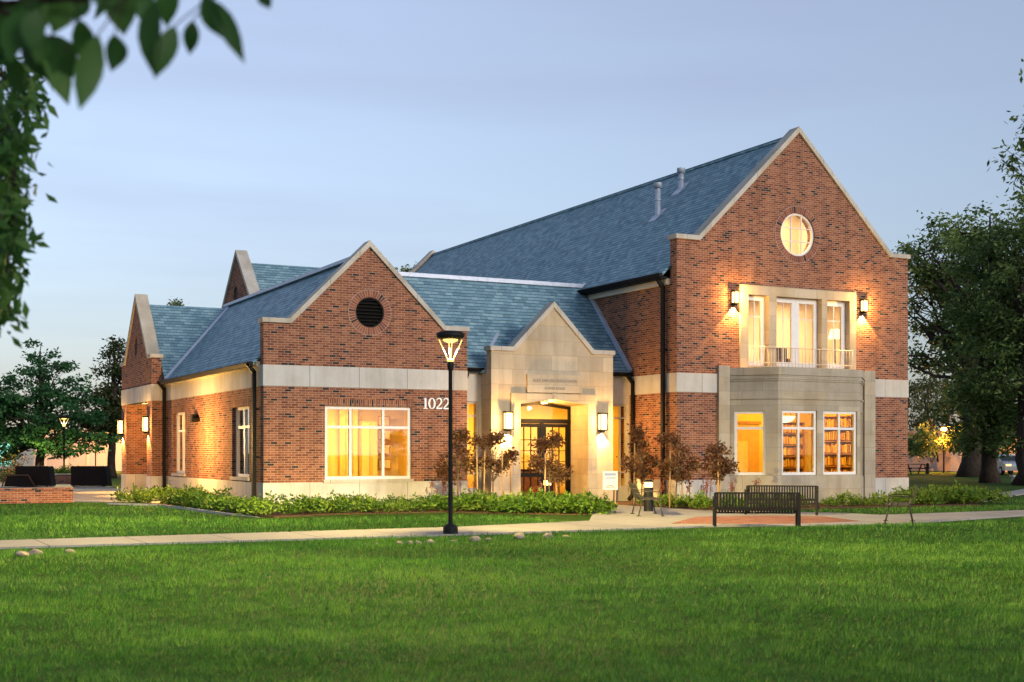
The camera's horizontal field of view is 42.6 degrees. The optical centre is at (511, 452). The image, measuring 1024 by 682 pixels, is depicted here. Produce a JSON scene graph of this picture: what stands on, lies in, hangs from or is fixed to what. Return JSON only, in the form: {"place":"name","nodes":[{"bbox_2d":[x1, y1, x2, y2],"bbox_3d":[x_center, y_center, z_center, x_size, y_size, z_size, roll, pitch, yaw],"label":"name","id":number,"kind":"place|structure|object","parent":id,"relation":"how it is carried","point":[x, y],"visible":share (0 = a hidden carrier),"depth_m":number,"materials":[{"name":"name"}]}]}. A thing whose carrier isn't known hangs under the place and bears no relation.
{"place":"outdoors","nodes":[
{"label":"outdoors","id":0,"kind":"place"},
{"bbox_2d":[0,442,33,468],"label":"shop building","id":1,"kind":"structure","parent":0,"point":[31,462],"depth_m":125.00,"materials":[{"name":"paint"}]},
{"bbox_2d":[34,428,121,470],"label":"boundary wall","id":2,"kind":"structure","parent":0,"point":[84,459],"depth_m":111.90,"materials":[{"name":"paint"}]},
{"bbox_2d":[0,482,160,503],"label":"patio","id":3,"kind":"structure","parent":0,"point":[97,494],"depth_m":51.73,"materials":[{"name":"concrete"}]},
{"bbox_2d":[1,475,37,486],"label":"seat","id":4,"kind":"object","parent":3,"relation":"on","point":[19,480],"visible":0.98,"depth_m":59.81,"materials":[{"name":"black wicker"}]},
{"bbox_2d":[15,466,55,486],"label":"patio seat","id":5,"kind":"object","parent":3,"relation":"on","point":[43,475],"visible":0.83,"depth_m":60.51,"materials":[{"name":"black fabric"}]},
{"bbox_2d":[55,473,70,483],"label":"planter wall","id":6,"kind":"structure","parent":3,"relation":"on","point":[62,478],"depth_m":65.41,"materials":[{"name":"brick"}]},
{"bbox_2d":[58,415,69,466],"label":"lamp post","id":7,"kind":"object","parent":3,"relation":"on","point":[63,417],"visible":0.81,"depth_m":68.96,"materials":[{"name":"black metal"}]},
{"bbox_2d":[71,466,111,486],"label":"patio seat","id":8,"kind":"object","parent":3,"relation":"on","point":[90,475],"visible":0.89,"depth_m":60.50,"materials":[{"name":"black fabric"}]},
{"bbox_2d":[0,469,1023,681],"bbox_3d":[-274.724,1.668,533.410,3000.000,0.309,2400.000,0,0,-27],"label":"lawn","id":9,"kind":"structure","parent":0,"point":[924,479],"depth_m":15.41,"materials":[{"name":"green plant"}]},
{"bbox_2d":[0,487,72,503],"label":"garden wall","id":10,"kind":"structure","parent":9,"relation":"on","point":[34,495],"depth_m":41.41,"materials":[{"name":"brick"}]},
{"bbox_2d":[0,337,121,465],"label":"maple tree","id":11,"kind":"object","parent":9,"relation":"on","point":[42,419],"visible":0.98,"depth_m":74.48,"materials":[{"name":"green plant"}]},
{"bbox_2d":[73,335,126,477],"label":"background tree","id":12,"kind":"object","parent":9,"relation":"on","point":[111,393],"visible":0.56,"depth_m":81.72,"materials":[{"name":"green plant"}]},
{"bbox_2d":[0,0,271,348],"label":"overhanging tree","id":13,"kind":"object","parent":9,"relation":"on","point":[56,63],"visible":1,"depth_m":2.85,"materials":[{"name":"green plant"}]},
{"bbox_2d":[107,503,255,516],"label":"kerb","id":14,"kind":"structure","parent":9,"relation":"on","point":[194,509],"depth_m":36.75,"materials":[{"name":"concrete"}]},
{"bbox_2d":[110,503,590,517],"bbox_3d":[-6.622,1.611,38.493,20.008,0.050,9.824,0,0,30],"label":"planting bed","id":15,"kind":"object","parent":9,"relation":"on","point":[277,514],"visible":0.27,"depth_m":34.66,"materials":[{"name":"brown soil"}]},
{"bbox_2d":[109,482,147,502],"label":"shrub","id":16,"kind":"object","parent":15,"relation":"on","point":[124,496],"visible":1,"depth_m":40.38,"materials":[{"name":"green plant"}]},
{"bbox_2d":[171,491,205,506],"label":"shrub","id":17,"kind":"object","parent":15,"relation":"on","point":[178,500],"visible":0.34,"depth_m":37.71,"materials":[{"name":"green plant"}]},
{"bbox_2d":[172,483,214,499],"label":"shrub","id":18,"kind":"object","parent":15,"relation":"on","point":[196,489],"visible":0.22,"depth_m":38.00,"materials":[{"name":"green plant"}]},
{"bbox_2d":[185,494,209,508],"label":"shrub","id":19,"kind":"object","parent":15,"relation":"on","point":[196,503],"visible":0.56,"depth_m":36.78,"materials":[{"name":"green plant"}]},
{"bbox_2d":[181,489,215,506],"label":"shrub","id":20,"kind":"object","parent":15,"relation":"on","point":[191,496],"visible":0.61,"depth_m":37.13,"materials":[{"name":"green plant"}]},
{"bbox_2d":[204,484,239,499],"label":"shrub","id":21,"kind":"object","parent":15,"relation":"on","point":[221,493],"visible":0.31,"depth_m":37.78,"materials":[{"name":"green plant"}]},
{"bbox_2d":[198,494,248,510],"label":"shrub","id":22,"kind":"object","parent":15,"relation":"on","point":[213,500],"visible":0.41,"depth_m":35.80,"materials":[{"name":"green plant"}]},
{"bbox_2d":[232,495,273,513],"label":"shrub","id":23,"kind":"object","parent":15,"relation":"on","point":[241,501],"visible":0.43,"depth_m":33.65,"materials":[{"name":"green plant"}]},
{"bbox_2d":[234,495,286,514],"bbox_3d":[-6.361,1.365,33.058,1.147,0.593,1.334,0,0,34],"label":"shrub","id":24,"kind":"object","parent":15,"relation":"on","point":[266,505],"visible":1,"depth_m":32.91,"materials":[{"name":"green plant"}]},
{"bbox_2d":[252,489,290,508],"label":"shrub","id":25,"kind":"object","parent":15,"relation":"on","point":[279,497],"visible":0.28,"depth_m":35.59,"materials":[{"name":"green plant"}]},
{"bbox_2d":[272,499,303,513],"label":"shrub","id":26,"kind":"object","parent":15,"relation":"on","point":[291,507],"visible":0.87,"depth_m":33.84,"materials":[{"name":"green plant"}]},
{"bbox_2d":[294,494,327,512],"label":"shrub","id":27,"kind":"object","parent":15,"relation":"on","point":[308,505],"visible":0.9,"depth_m":34.04,"materials":[{"name":"green plant"}]},
{"bbox_2d":[298,496,339,512],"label":"shrub","id":28,"kind":"object","parent":15,"relation":"on","point":[325,504],"visible":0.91,"depth_m":34.05,"materials":[{"name":"green plant"}]},
{"bbox_2d":[326,495,353,512],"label":"shrub","id":29,"kind":"object","parent":15,"relation":"on","point":[342,504],"visible":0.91,"depth_m":34.37,"materials":[{"name":"green plant"}]},
{"bbox_2d":[349,496,381,511],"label":"shrub","id":30,"kind":"object","parent":15,"relation":"on","point":[357,506],"visible":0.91,"depth_m":34.70,"materials":[{"name":"green plant"}]},
{"bbox_2d":[359,495,387,511],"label":"shrub","id":31,"kind":"object","parent":15,"relation":"on","point":[375,502],"visible":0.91,"depth_m":34.78,"materials":[{"name":"green plant"}]},
{"bbox_2d":[380,499,410,511],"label":"shrub","id":32,"kind":"object","parent":15,"relation":"on","point":[399,507],"visible":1,"depth_m":34.83,"materials":[{"name":"green plant"}]},
{"bbox_2d":[402,500,429,510],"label":"shrub","id":33,"kind":"object","parent":15,"relation":"on","point":[411,505],"visible":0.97,"depth_m":35.31,"materials":[{"name":"green plant"}]},
{"bbox_2d":[414,493,445,511],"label":"shrub","id":34,"kind":"object","parent":15,"relation":"on","point":[430,502],"visible":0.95,"depth_m":35.40,"materials":[{"name":"green plant"}]},
{"bbox_2d":[434,488,476,509],"bbox_3d":[-1.451,1.292,35.941,1.443,0.635,1.512,0,0,-2],"label":"shrub","id":35,"kind":"object","parent":15,"relation":"on","point":[445,497],"visible":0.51,"depth_m":35.58,"materials":[{"name":"green plant"}]},
{"bbox_2d":[432,425,483,508],"bbox_3d":[-1.503,0.433,36.936,1.473,2.436,1.096,0,0,-27],"label":"young tree","id":36,"kind":"object","parent":15,"relation":"on","point":[459,436],"visible":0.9,"depth_m":36.95,"materials":[{"name":"brown plant"}]},
{"bbox_2d":[453,488,490,510],"bbox_3d":[-1.052,1.298,35.632,1.120,0.686,1.157,0,0,-10],"label":"shrub","id":37,"kind":"object","parent":15,"relation":"on","point":[470,496],"visible":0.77,"depth_m":35.55,"materials":[{"name":"green plant"}]},
{"bbox_2d":[455,490,495,510],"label":"shrub","id":38,"kind":"object","parent":15,"relation":"on","point":[477,506],"visible":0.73,"depth_m":35.38,"materials":[{"name":"green plant"}]},
{"bbox_2d":[471,490,515,510],"bbox_3d":[-0.393,1.336,35.556,1.160,0.668,1.386,0,0,-43],"label":"shrub","id":39,"kind":"object","parent":15,"relation":"on","point":[491,499],"visible":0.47,"depth_m":35.45,"materials":[{"name":"green plant"}]},
{"bbox_2d":[467,429,524,508],"bbox_3d":[-0.491,0.491,37.347,1.751,2.318,0.965,0,0,-27],"label":"young tree","id":40,"kind":"object","parent":15,"relation":"on","point":[507,456],"visible":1,"depth_m":37.23,"materials":[{"name":"brown plant"}]},
{"bbox_2d":[485,497,514,512],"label":"shrub","id":41,"kind":"object","parent":15,"relation":"on","point":[493,507],"visible":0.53,"depth_m":34.68,"materials":[{"name":"green plant"}]},
{"bbox_2d":[493,492,537,513],"bbox_3d":[0.181,1.347,34.582,1.125,0.623,1.216,0,0,33],"label":"shrub","id":42,"kind":"object","parent":15,"relation":"on","point":[521,504],"visible":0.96,"depth_m":34.28,"materials":[{"name":"green plant"}]},
{"bbox_2d":[516,487,556,509],"bbox_3d":[0.573,1.260,34.939,1.328,0.701,1.308,0,0,-19],"label":"shrub","id":43,"kind":"object","parent":15,"relation":"on","point":[540,493],"visible":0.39,"depth_m":34.90,"materials":[{"name":"green plant"}]},
{"bbox_2d":[523,496,553,512],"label":"shrub","id":44,"kind":"object","parent":15,"relation":"on","point":[535,504],"visible":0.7,"depth_m":34.36,"materials":[{"name":"green plant"}]},
{"bbox_2d":[526,430,573,495],"bbox_3d":[1.052,0.511,36.791,1.464,2.283,0.872,0,0,-15],"label":"young tree","id":45,"kind":"object","parent":15,"relation":"on","point":[538,463],"visible":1,"depth_m":36.65,"materials":[{"name":"brown plant"}]},
{"bbox_2d":[533,496,570,512],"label":"shrub","id":46,"kind":"object","parent":15,"relation":"on","point":[547,504],"visible":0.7,"depth_m":34.33,"materials":[{"name":"green plant"}]},
{"bbox_2d":[549,495,589,512],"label":"shrub","id":47,"kind":"object","parent":15,"relation":"on","point":[561,505],"visible":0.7,"depth_m":34.09,"materials":[{"name":"green plant"}]},
{"bbox_2d":[556,489,593,511],"bbox_3d":[1.734,1.265,34.269,1.214,0.690,1.198,0,0,-29],"label":"shrub","id":48,"kind":"object","parent":15,"relation":"on","point":[580,500],"visible":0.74,"depth_m":34.07,"materials":[{"name":"green plant"}]},
{"bbox_2d":[570,493,617,514],"bbox_3d":[2.122,1.349,33.864,1.262,0.618,1.059,0,0,7],"label":"shrub","id":49,"kind":"object","parent":15,"relation":"on","point":[591,502],"visible":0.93,"depth_m":33.78,"materials":[{"name":"green plant"}]},
{"bbox_2d":[587,499,621,514],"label":"shrub","id":50,"kind":"object","parent":15,"relation":"on","point":[598,504],"visible":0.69,"depth_m":33.76,"materials":[{"name":"green plant"}]},
{"bbox_2d":[0,504,1023,548],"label":"footpath","id":51,"kind":"structure","parent":9,"relation":"on","point":[622,517],"depth_m":27.60,"materials":[{"name":"concrete"}]},
{"bbox_2d":[436,330,464,533],"bbox_3d":[-1.195,-0.350,25.537,0.570,4.020,0.570,0,0,-27],"label":"lamp post","id":52,"kind":"object","parent":51,"relation":"on","point":[449,337],"visible":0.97,"depth_m":25.50,"materials":[{"name":"black metal"}]},
{"bbox_2d":[628,481,664,515],"bbox_3d":[3.371,1.165,33.083,0.765,0.844,1.500,0,0,-1],"label":"garden bench","id":53,"kind":"object","parent":51,"relation":"on","point":[635,492],"visible":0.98,"depth_m":32.71,"materials":[{"name":"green metal"}]},
{"bbox_2d":[644,479,652,510],"bbox_3d":[3.667,1.180,35.296,0.270,0.900,0.270,0,0,-27],"label":"bollard light","id":54,"kind":"object","parent":51,"relation":"on","point":[648,505],"visible":0.84,"depth_m":35.19,"materials":[{"name":"black paint"}]},
{"bbox_2d":[712,492,800,526],"bbox_3d":[5.219,1.212,28.089,1.824,0.735,0.495,0,0,5],"label":"park bench","id":55,"kind":"object","parent":51,"relation":"on","point":[796,508],"visible":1,"depth_m":27.88,"materials":[{"name":"black paint"}]},
{"bbox_2d":[744,485,818,514],"bbox_3d":[6.857,1.212,33.446,1.824,0.735,0.495,0,0,16],"label":"park bench","id":56,"kind":"object","parent":51,"relation":"on","point":[815,499],"visible":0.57,"depth_m":33.51,"materials":[{"name":"black paint"}]},
{"bbox_2d":[882,485,917,523],"bbox_3d":[8.723,1.165,29.496,0.765,0.844,1.500,0,0,17],"label":"garden bench","id":57,"kind":"object","parent":51,"relation":"on","point":[908,504],"visible":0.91,"depth_m":28.90,"materials":[{"name":"green metal"}]},
{"bbox_2d":[117,126,910,507],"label":"library building","id":58,"kind":"structure","parent":9,"relation":"on","point":[683,302],"depth_m":41.99,"materials":[{"name":"brick"}]},
{"bbox_2d":[171,412,184,475],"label":"window","id":59,"kind":"structure","parent":58,"relation":"in","point":[180,416],"depth_m":46.22,"materials":[{"name":"white paint"}]},
{"bbox_2d":[230,406,249,480],"bbox_3d":[-7.970,-0.263,38.920,0.270,2.175,1.940,0,0,-27],"label":"window","id":60,"kind":"structure","parent":58,"relation":"in","point":[242,413],"depth_m":39.24,"materials":[{"name":"white paint"}]},
{"bbox_2d":[339,409,357,475],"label":"curtain","id":61,"kind":"object","parent":58,"relation":"hanging from","point":[343,445],"visible":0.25,"depth_m":42.06,"materials":[{"name":"fabric"}]},
{"bbox_2d":[358,421,376,475],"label":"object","id":62,"kind":"object","parent":58,"relation":"on","point":[367,452],"visible":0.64,"depth_m":42.17,"materials":[{"name":"wood"}]},
{"bbox_2d":[323,406,413,482],"bbox_3d":[-4.185,-0.227,38.254,2.790,2.205,0.210,0,0,-27],"label":"window","id":63,"kind":"structure","parent":58,"relation":"in","point":[332,479],"depth_m":38.22,"materials":[{"name":"white paint"}]},
{"bbox_2d":[467,401,477,489],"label":"window","id":64,"kind":"structure","parent":58,"relation":"in","point":[476,403],"depth_m":40.45,"materials":[{"name":"beige glass"}]},
{"bbox_2d":[521,424,540,497],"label":"door","id":65,"kind":"structure","parent":58,"relation":"in","point":[523,474],"depth_m":41.67,"materials":[{"name":"brown metal"}]},
{"bbox_2d":[521,469,554,494],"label":"reception desk","id":66,"kind":"object","parent":58,"relation":"on","point":[527,483],"visible":0.11,"depth_m":43.71,"materials":[{"name":"brown wood"}]},
{"bbox_2d":[544,424,567,496],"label":"door","id":67,"kind":"structure","parent":58,"relation":"in","point":[545,425],"depth_m":42.16,"materials":[{"name":"brown metal"}]},
{"bbox_2d":[613,404,626,487],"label":"window","id":68,"kind":"structure","parent":58,"relation":"in","point":[619,417],"depth_m":42.88,"materials":[{"name":"beige glass"}]},
{"bbox_2d":[734,411,765,474],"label":"window","id":69,"kind":"structure","parent":58,"relation":"in","point":[735,412],"depth_m":41.21,"materials":[{"name":"white paint"}]},
{"bbox_2d":[748,295,764,365],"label":"window","id":70,"kind":"structure","parent":58,"relation":"in","point":[761,299],"depth_m":42.19,"materials":[{"name":"white paint"}]},
{"bbox_2d":[777,297,794,366],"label":"balcony door","id":71,"kind":"structure","parent":58,"relation":"in","point":[779,300],"depth_m":42.77,"materials":[{"name":"white paint"}]},
{"bbox_2d":[783,422,804,471],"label":"bookshelf","id":72,"kind":"object","parent":58,"relation":"on","point":[789,450],"visible":0.23,"depth_m":48.31,"materials":[{"name":"brown wood"}]},
{"bbox_2d":[781,213,813,255],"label":"round window","id":73,"kind":"structure","parent":58,"relation":"in","point":[804,218],"depth_m":42.82,"materials":[{"name":"white paint"}]},
{"bbox_2d":[782,410,815,474],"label":"window","id":74,"kind":"structure","parent":58,"relation":"in","point":[813,428],"depth_m":41.38,"materials":[{"name":"white paint"}]},
{"bbox_2d":[795,299,816,367],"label":"balcony door","id":75,"kind":"structure","parent":58,"relation":"in","point":[797,301],"depth_m":43.05,"materials":[{"name":"white paint"}]},
{"bbox_2d":[828,329,839,363],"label":"floor lamp","id":76,"kind":"object","parent":58,"relation":"on","point":[836,333],"visible":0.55,"depth_m":45.36,"materials":[{"name":"white metal"}]},
{"bbox_2d":[827,301,844,368],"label":"window","id":77,"kind":"structure","parent":58,"relation":"in","point":[833,304],"depth_m":43.71,"materials":[{"name":"white paint"}]},
{"bbox_2d":[824,415,850,471],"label":"bookshelf","id":78,"kind":"object","parent":58,"relation":"on","point":[830,450],"visible":0.35,"depth_m":47.09,"materials":[{"name":"brown wood"}]},
{"bbox_2d":[823,411,855,474],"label":"window","id":79,"kind":"structure","parent":58,"relation":"in","point":[838,428],"depth_m":42.13,"materials":[{"name":"white paint"}]},
{"bbox_2d":[603,471,617,503],"bbox_3d":[2.829,1.085,37.912,0.440,1.090,0.080,0,0,-8],"label":"notice sign","id":80,"kind":"object","parent":9,"relation":"on","point":[610,480],"visible":0.98,"depth_m":37.88,"materials":[{"name":"white metal"}]},
{"bbox_2d":[616,421,662,505],"bbox_3d":[3.767,0.358,38.615,1.554,2.590,1.094,0,0,-27],"label":"young tree","id":81,"kind":"object","parent":9,"relation":"on","point":[643,472],"visible":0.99,"depth_m":38.59,"materials":[{"name":"brown plant"}]},
{"bbox_2d":[607,499,980,510],"bbox_3d":[9.112,1.611,41.363,11.920,0.050,7.400,0,0,-27],"label":"planting bed","id":82,"kind":"object","parent":9,"relation":"on","point":[803,507],"visible":0.32,"depth_m":39.22,"materials":[{"name":"brown soil"}]},
{"bbox_2d":[657,492,684,506],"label":"shrub","id":83,"kind":"object","parent":82,"relation":"on","point":[665,496],"visible":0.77,"depth_m":38.36,"materials":[{"name":"green plant"}]},
{"bbox_2d":[652,429,702,506],"bbox_3d":[4.819,0.489,38.057,1.726,2.323,1.022,0,0,-27],"label":"young tree","id":84,"kind":"object","parent":82,"relation":"on","point":[671,468],"visible":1,"depth_m":37.92,"materials":[{"name":"brown plant"}]},
{"bbox_2d":[684,490,712,507],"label":"shrub","id":85,"kind":"object","parent":82,"relation":"on","point":[695,496],"visible":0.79,"depth_m":37.62,"materials":[{"name":"green plant"}]},
{"bbox_2d":[687,493,712,507],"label":"shrub","id":86,"kind":"object","parent":82,"relation":"on","point":[706,502],"visible":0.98,"depth_m":37.35,"materials":[{"name":"green plant"}]},
{"bbox_2d":[696,440,741,510],"bbox_3d":[5.707,0.644,36.267,1.323,2.018,1.045,0,0,-19],"label":"young tree","id":87,"kind":"object","parent":82,"relation":"on","point":[717,474],"visible":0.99,"depth_m":36.13,"materials":[{"name":"brown plant"}]},
{"bbox_2d":[819,495,840,505],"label":"shrub","id":88,"kind":"object","parent":82,"relation":"on","point":[831,501],"visible":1,"depth_m":38.83,"materials":[{"name":"green plant"}]},
{"bbox_2d":[833,489,864,505],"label":"shrub","id":89,"kind":"object","parent":82,"relation":"on","point":[842,497],"visible":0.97,"depth_m":39.05,"materials":[{"name":"green plant"}]},
{"bbox_2d":[865,490,892,504],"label":"shrub","id":90,"kind":"object","parent":82,"relation":"on","point":[877,498],"visible":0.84,"depth_m":39.38,"materials":[{"name":"green plant"}]},
{"bbox_2d":[915,490,935,503],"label":"shrub","id":91,"kind":"object","parent":82,"relation":"on","point":[927,496],"visible":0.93,"depth_m":39.98,"materials":[{"name":"green plant"}]},
{"bbox_2d":[915,487,942,503],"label":"shrub","id":92,"kind":"object","parent":82,"relation":"on","point":[934,493],"visible":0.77,"depth_m":40.11,"materials":[{"name":"green plant"}]},
{"bbox_2d":[933,485,970,503],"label":"shrub","id":93,"kind":"object","parent":82,"relation":"on","point":[949,490],"visible":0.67,"depth_m":40.53,"materials":[{"name":"green plant"}]},
{"bbox_2d":[952,485,996,503],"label":"shrub","id":94,"kind":"object","parent":82,"relation":"on","point":[976,494],"visible":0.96,"depth_m":40.52,"materials":[{"name":"green plant"}]},
{"bbox_2d":[908,370,961,430],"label":"olive tree","id":95,"kind":"object","parent":9,"relation":"on","point":[929,387],"visible":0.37,"depth_m":124.17,"materials":[{"name":"green plant"}]},
{"bbox_2d":[908,413,962,462],"bbox_3d":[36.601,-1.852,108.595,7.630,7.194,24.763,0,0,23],"label":"shade tree","id":96,"kind":"object","parent":9,"relation":"on","point":[918,445],"visible":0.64,"depth_m":99.93,"materials":[{"name":"green plant"}]},
{"bbox_2d":[891,208,1019,476],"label":"evergreen tree","id":97,"kind":"object","parent":9,"relation":"on","point":[930,282],"visible":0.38,"depth_m":88.48,"materials":[{"name":"green plant"}]},
{"bbox_2d":[951,452,961,470],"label":"boundary gate","id":98,"kind":"structure","parent":9,"relation":"on","point":[955,461],"depth_m":110.12,"materials":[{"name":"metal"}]},
{"bbox_2d":[908,429,1017,471],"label":"boundary wall","id":99,"kind":"structure","parent":9,"relation":"on","point":[935,465],"depth_m":112.84,"materials":[{"name":"paint"}]},
{"bbox_2d":[923,186,1023,482],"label":"evergreen tree","id":100,"kind":"object","parent":9,"relation":"on","point":[976,338],"visible":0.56,"depth_m":68.59,"materials":[{"name":"green plant"}]},
{"bbox_2d":[954,188,1023,485],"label":"evergreen tree","id":101,"kind":"object","parent":9,"relation":"on","point":[1015,352],"visible":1,"depth_m":64.58,"materials":[{"name":"green plant"}]},
{"bbox_2d":[986,487,1015,502],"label":"shrub","id":102,"kind":"object","parent":9,"relation":"on","point":[997,495],"visible":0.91,"depth_m":41.07,"materials":[{"name":"green plant"}]},
{"bbox_2d":[987,59,1023,204],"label":"border tree","id":103,"kind":"object","parent":9,"relation":"on","point":[1015,159],"visible":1,"depth_m":16.51,"materials":[{"name":"green plant"}]},
{"bbox_2d":[997,454,1016,474],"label":"parked car","id":104,"kind":"object","parent":9,"relation":"on","point":[1004,465],"visible":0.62,"depth_m":92.52,"materials":[{"name":"silver metal"}]},
{"bbox_2d":[0,0,1023,430],"label":"sky","id":105,"kind":"structure","parent":0,"point":[412,129],"materials":[{"name":"blue"}]},
{"bbox_2d":[737,421,760,471],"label":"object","id":106,"kind":"structure","parent":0,"point":[748,448],"depth_m":47.36,"materials":[{"name":"brown wood"}]},
{"bbox_2d":[671,516,856,523],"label":"brick plaza","id":107,"kind":"structure","parent":0,"point":[756,519],"depth_m":30.32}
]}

